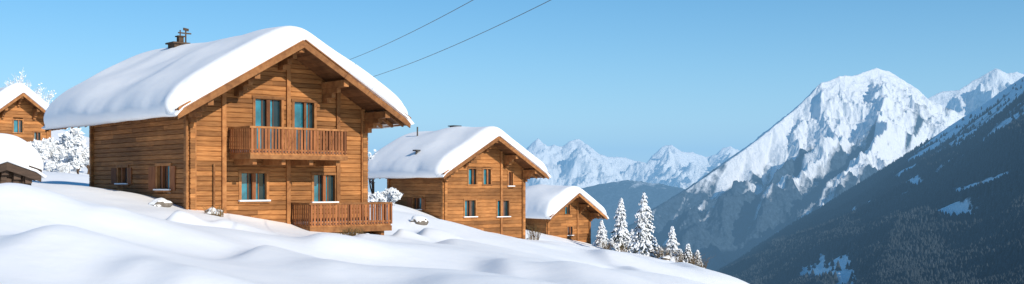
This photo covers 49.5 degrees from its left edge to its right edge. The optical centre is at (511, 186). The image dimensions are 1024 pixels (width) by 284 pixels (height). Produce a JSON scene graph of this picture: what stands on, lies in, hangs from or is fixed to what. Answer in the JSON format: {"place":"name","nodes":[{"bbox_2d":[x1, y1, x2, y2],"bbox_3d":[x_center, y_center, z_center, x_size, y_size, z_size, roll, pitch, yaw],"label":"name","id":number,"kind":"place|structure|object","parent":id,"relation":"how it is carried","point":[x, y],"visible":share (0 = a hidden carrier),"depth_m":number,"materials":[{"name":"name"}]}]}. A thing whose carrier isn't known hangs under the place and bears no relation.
{"place":"outdoors","nodes":[
{"label":"outdoors","id":0,"kind":"place"},
{"bbox_2d":[0,130,748,283],"bbox_3d":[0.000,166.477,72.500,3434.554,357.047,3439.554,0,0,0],"label":"snow ground","id":1,"kind":"structure","parent":0,"point":[71,227],"depth_m":28.72,"materials":[{"name":"white snow"}]},
{"bbox_2d":[4,70,31,87],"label":"frosted tree","id":2,"kind":"object","parent":1,"relation":"on","point":[19,81],"visible":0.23,"depth_m":103.15,"materials":[{"name":"white plant"}]},
{"bbox_2d":[0,133,45,184],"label":"timber shed","id":3,"kind":"structure","parent":1,"relation":"on","point":[21,161],"depth_m":40.55,"materials":[{"name":"brown wood"}]},
{"bbox_2d":[0,83,67,141],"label":"timber chalet","id":4,"kind":"object","parent":1,"relation":"on","point":[23,107],"visible":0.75,"depth_m":94.63,"materials":[{"name":"brown wood"}]},
{"bbox_2d":[14,120,39,139],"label":"window panes","id":5,"kind":"structure","parent":4,"relation":"in","point":[15,121],"depth_m":94.91,"materials":[{"name":"teal glass"}]},
{"bbox_2d":[12,119,47,140],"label":"window frames and posts","id":6,"kind":"structure","parent":4,"relation":"in","point":[37,134],"depth_m":94.98,"materials":[{"name":"brown wood"}]},
{"bbox_2d":[28,139,54,169],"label":"frosted tree","id":7,"kind":"object","parent":1,"relation":"on","point":[44,149],"visible":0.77,"depth_m":80.04,"materials":[{"name":"white plant"}]},
{"bbox_2d":[34,83,55,103],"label":"frosted tree","id":8,"kind":"object","parent":1,"relation":"on","point":[44,98],"visible":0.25,"depth_m":108.67,"materials":[{"name":"white plant"}]},
{"bbox_2d":[44,160,55,171],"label":"frosted tree","id":9,"kind":"object","parent":1,"relation":"on","point":[49,165],"visible":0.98,"depth_m":75.60,"materials":[{"name":"white plant"}]},
{"bbox_2d":[38,137,65,158],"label":"frosted tree","id":10,"kind":"object","parent":1,"relation":"on","point":[51,140],"visible":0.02,"depth_m":86.11,"materials":[{"name":"white plant"}]},
{"bbox_2d":[54,162,73,172],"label":"frosted tree","id":11,"kind":"object","parent":1,"relation":"on","point":[61,167],"visible":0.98,"depth_m":74.84,"materials":[{"name":"white plant"}]},
{"bbox_2d":[47,127,86,171],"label":"frosted tree","id":12,"kind":"object","parent":1,"relation":"on","point":[71,138],"visible":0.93,"depth_m":81.37,"materials":[{"name":"white plant"}]},
{"bbox_2d":[61,146,88,173],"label":"frosted tree","id":13,"kind":"object","parent":1,"relation":"on","point":[77,158],"visible":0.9,"depth_m":77.90,"materials":[{"name":"white plant"}]},
{"bbox_2d":[148,198,172,206],"bbox_3d":[-13.775,0.739,43.487,0.801,0.572,0.812,0,0,24],"label":"snowy boulder","id":14,"kind":"object","parent":1,"relation":"on","point":[160,202],"visible":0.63,"depth_m":43.24,"materials":[{"name":"white snow"}]},
{"bbox_2d":[203,205,223,216],"bbox_3d":[-11.633,1.037,43.417,1.076,0.628,0.693,0,0,0],"label":"dry shrub","id":15,"kind":"object","parent":1,"relation":"on","point":[219,213],"visible":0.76,"depth_m":43.20,"materials":[{"name":"brown plant"}]},
{"bbox_2d":[205,207,222,215],"bbox_3d":[-11.728,1.043,43.471,0.693,0.463,0.775,0,0,14],"label":"snowy boulder","id":16,"kind":"object","parent":1,"relation":"on","point":[209,212],"visible":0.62,"depth_m":43.29,"materials":[{"name":"white snow"}]},
{"bbox_2d":[42,26,414,234],"bbox_3d":[-13.144,-1.465,50.451,11.672,12.030,14.502,0,0,-42],"label":"timber chalet","id":17,"kind":"object","parent":1,"relation":"on","point":[278,124],"visible":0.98,"depth_m":46.41,"materials":[{"name":"brown wood"}]},
{"bbox_2d":[125,99,332,201],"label":"window panes","id":18,"kind":"structure","parent":17,"relation":"in","point":[276,104],"depth_m":46.62,"materials":[{"name":"teal glass"}]},
{"bbox_2d":[111,64,364,223],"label":"window frames and posts","id":19,"kind":"structure","parent":17,"relation":"in","point":[118,173],"depth_m":46.76,"materials":[{"name":"brown wood"}]},
{"bbox_2d":[337,227,360,235],"bbox_3d":[-6.339,1.901,43.186,0.892,0.658,1.149,0,0,0],"label":"dry shrub","id":20,"kind":"object","parent":1,"relation":"on","point":[350,233],"visible":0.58,"depth_m":43.24,"materials":[{"name":"brown plant"}]},
{"bbox_2d":[348,227,365,235],"bbox_3d":[-6.129,1.900,43.465,0.782,0.656,1.086,0,0,0],"label":"dry shrub","id":21,"kind":"object","parent":1,"relation":"on","point":[358,231],"visible":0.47,"depth_m":43.32,"materials":[{"name":"brown plant"}]},
{"bbox_2d":[368,149,376,193],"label":"frosted tree","id":22,"kind":"object","parent":1,"relation":"on","point":[372,182],"visible":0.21,"depth_m":83.97,"materials":[{"name":"white plant"}]},
{"bbox_2d":[368,192,386,207],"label":"frosted tree","id":23,"kind":"object","parent":1,"relation":"on","point":[376,197],"visible":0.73,"depth_m":69.66,"materials":[{"name":"white plant"}]},
{"bbox_2d":[380,187,402,205],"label":"frosted tree","id":24,"kind":"object","parent":1,"relation":"on","point":[392,194],"visible":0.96,"depth_m":71.90,"materials":[{"name":"white plant"}]},
{"bbox_2d":[410,216,428,224],"bbox_3d":[-5.074,1.952,59.965,1.044,0.702,1.134,0,0,-17],"label":"snowy boulder","id":25,"kind":"object","parent":1,"relation":"on","point":[420,220],"visible":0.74,"depth_m":59.64,"materials":[{"name":"white snow"}]},
{"bbox_2d":[368,125,550,238],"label":"timber chalet","id":26,"kind":"object","parent":1,"relation":"on","point":[476,177],"visible":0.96,"depth_m":80.28,"materials":[{"name":"brown wood"}]},
{"bbox_2d":[415,169,506,215],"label":"window panes","id":27,"kind":"structure","parent":26,"relation":"in","point":[466,201],"depth_m":80.35,"materials":[{"name":"teal glass"}]},
{"bbox_2d":[407,151,523,238],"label":"window frames and posts","id":28,"kind":"structure","parent":26,"relation":"in","point":[510,174],"depth_m":80.87,"materials":[{"name":"brown wood"}]},
{"bbox_2d":[525,223,546,239],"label":"dry shrub","id":29,"kind":"object","parent":1,"relation":"on","point":[537,234],"visible":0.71,"depth_m":79.86,"materials":[{"name":"brown plant"}]},
{"bbox_2d":[525,184,608,243],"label":"timber chalet","id":30,"kind":"object","parent":1,"relation":"on","point":[568,212],"visible":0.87,"depth_m":116.43,"materials":[{"name":"brown wood"}]},
{"bbox_2d":[565,205,571,234],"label":"window panes","id":31,"kind":"structure","parent":30,"relation":"in","point":[568,205],"depth_m":117.20,"materials":[{"name":"teal glass"}]},
{"bbox_2d":[564,202,589,240],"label":"window frames and posts","id":32,"kind":"structure","parent":30,"relation":"in","point":[568,227],"depth_m":117.40,"materials":[{"name":"brown wood"}]},
{"bbox_2d":[595,220,607,246],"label":"snowy spruce tree","id":33,"kind":"object","parent":1,"relation":"on","point":[601,233],"visible":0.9,"depth_m":117.73,"materials":[{"name":"white snow"}]},
{"bbox_2d":[597,239,616,249],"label":"dry shrub","id":34,"kind":"object","parent":1,"relation":"on","point":[607,247],"visible":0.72,"depth_m":103.88,"materials":[{"name":"brown plant"}]},
{"bbox_2d":[608,238,615,250],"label":"snowy spruce tree","id":35,"kind":"object","parent":1,"relation":"on","point":[612,246],"visible":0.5,"depth_m":109.86,"materials":[{"name":"white snow"}]},
{"bbox_2d":[610,198,632,252],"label":"snowy spruce tree","id":36,"kind":"object","parent":1,"relation":"on","point":[621,234],"visible":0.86,"depth_m":111.60,"materials":[{"name":"white plant"}]},
{"bbox_2d":[613,240,631,251],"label":"dry shrub","id":37,"kind":"object","parent":1,"relation":"on","point":[623,250],"visible":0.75,"depth_m":104.10,"materials":[{"name":"brown plant"}]},
{"bbox_2d":[629,229,633,251],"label":"snowy spruce tree","id":38,"kind":"object","parent":1,"relation":"on","point":[632,236],"visible":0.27,"depth_m":115.83,"materials":[{"name":"white snow"}]},
{"bbox_2d":[627,192,664,257],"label":"snowy spruce tree","id":39,"kind":"object","parent":1,"relation":"on","point":[642,241],"visible":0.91,"depth_m":105.59,"materials":[{"name":"white plant"}]},
{"bbox_2d":[651,246,663,257],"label":"dry shrub","id":40,"kind":"object","parent":1,"relation":"on","point":[659,255],"visible":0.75,"depth_m":100.97,"materials":[{"name":"brown plant"}]},
{"bbox_2d":[658,255,670,260],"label":"snowy boulder","id":41,"kind":"object","parent":1,"relation":"on","point":[667,258],"visible":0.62,"depth_m":99.56,"materials":[{"name":"white snow"}]},
{"bbox_2d":[656,246,674,256],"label":"dry shrub","id":42,"kind":"object","parent":1,"relation":"on","point":[666,254],"visible":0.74,"depth_m":99.98,"materials":[{"name":"brown plant"}]},
{"bbox_2d":[665,226,679,256],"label":"snowy spruce tree","id":43,"kind":"object","parent":1,"relation":"on","point":[672,243],"visible":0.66,"depth_m":103.73,"materials":[{"name":"white snow"}]},
{"bbox_2d":[669,256,684,261],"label":"snowy boulder","id":44,"kind":"object","parent":1,"relation":"on","point":[672,259],"visible":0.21,"depth_m":99.55,"materials":[{"name":"white snow"}]},
{"bbox_2d":[672,251,687,261],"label":"dry shrub","id":45,"kind":"object","parent":1,"relation":"on","point":[679,257],"visible":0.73,"depth_m":97.96,"materials":[{"name":"brown plant"}]},
{"bbox_2d":[677,249,684,260],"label":"snowy spruce tree","id":46,"kind":"object","parent":1,"relation":"on","point":[680,250],"visible":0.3,"depth_m":102.83,"materials":[{"name":"white plant"}]},
{"bbox_2d":[683,244,694,263],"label":"snowy spruce tree","id":47,"kind":"object","parent":1,"relation":"on","point":[687,248],"visible":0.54,"depth_m":102.76,"materials":[{"name":"white snow"}]},
{"bbox_2d":[684,251,703,265],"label":"dry shrub","id":48,"kind":"object","parent":1,"relation":"on","point":[691,260],"visible":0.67,"depth_m":96.98,"materials":[{"name":"brown plant"}]},
{"bbox_2d":[693,250,703,267],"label":"snowy spruce tree","id":49,"kind":"object","parent":1,"relation":"on","point":[698,258],"visible":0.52,"depth_m":100.78,"materials":[{"name":"white plant"}]},
{"bbox_2d":[695,255,715,268],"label":"dry shrub","id":50,"kind":"object","parent":1,"relation":"on","point":[702,262],"visible":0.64,"depth_m":97.96,"materials":[{"name":"brown plant"}]},
{"bbox_2d":[349,0,549,76],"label":"power lines","id":51,"kind":"object","parent":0,"point":[451,46],"visible":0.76,"depth_m":37.23,"materials":[{"name":"metal"}]},
{"bbox_2d":[0,0,1023,192],"label":"sky","id":52,"kind":"structure","parent":0,"point":[631,79],"materials":[{"name":"blue"}]},
{"bbox_2d":[526,138,738,188],"bbox_3d":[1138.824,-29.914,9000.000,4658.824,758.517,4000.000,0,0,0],"label":"distant mountain range","id":53,"kind":"structure","parent":0,"point":[578,163],"depth_m":9302.39,"materials":[{"name":"white snow"}]},
{"bbox_2d":[581,180,684,243],"bbox_3d":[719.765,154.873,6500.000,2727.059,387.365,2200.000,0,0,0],"label":"forested hills","id":54,"kind":"structure","parent":0,"point":[607,196],"depth_m":6559.28,"materials":[{"name":"blue"}]},
{"bbox_2d":[607,68,965,270],"bbox_3d":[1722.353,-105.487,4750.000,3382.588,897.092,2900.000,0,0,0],"label":"snowy mountain","id":55,"kind":"structure","parent":0,"point":[819,145],"depth_m":4494.05,"materials":[{"name":"white snow"}]},
{"bbox_2d":[733,76,1023,283],"bbox_3d":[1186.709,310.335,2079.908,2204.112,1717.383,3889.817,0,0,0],"label":"forested slope","id":56,"kind":"structure","parent":0,"point":[957,208],"depth_m":2329.70,"materials":[{"name":"white snow"}]},
{"bbox_2d":[716,79,1023,283],"bbox_3d":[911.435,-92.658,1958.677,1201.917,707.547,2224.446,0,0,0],"label":"spruce forest","id":57,"kind":"object","parent":56,"relation":"on","point":[915,237],"visible":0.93,"depth_m":1842.82,"materials":[{"name":"green plant"}]},
{"bbox_2d":[928,68,1023,114],"bbox_3d":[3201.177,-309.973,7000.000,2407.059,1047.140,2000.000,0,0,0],"label":"snowy mountain","id":58,"kind":"structure","parent":0,"point":[971,96],"depth_m":6974.40,"materials":[{"name":"white snow"}]}
]}

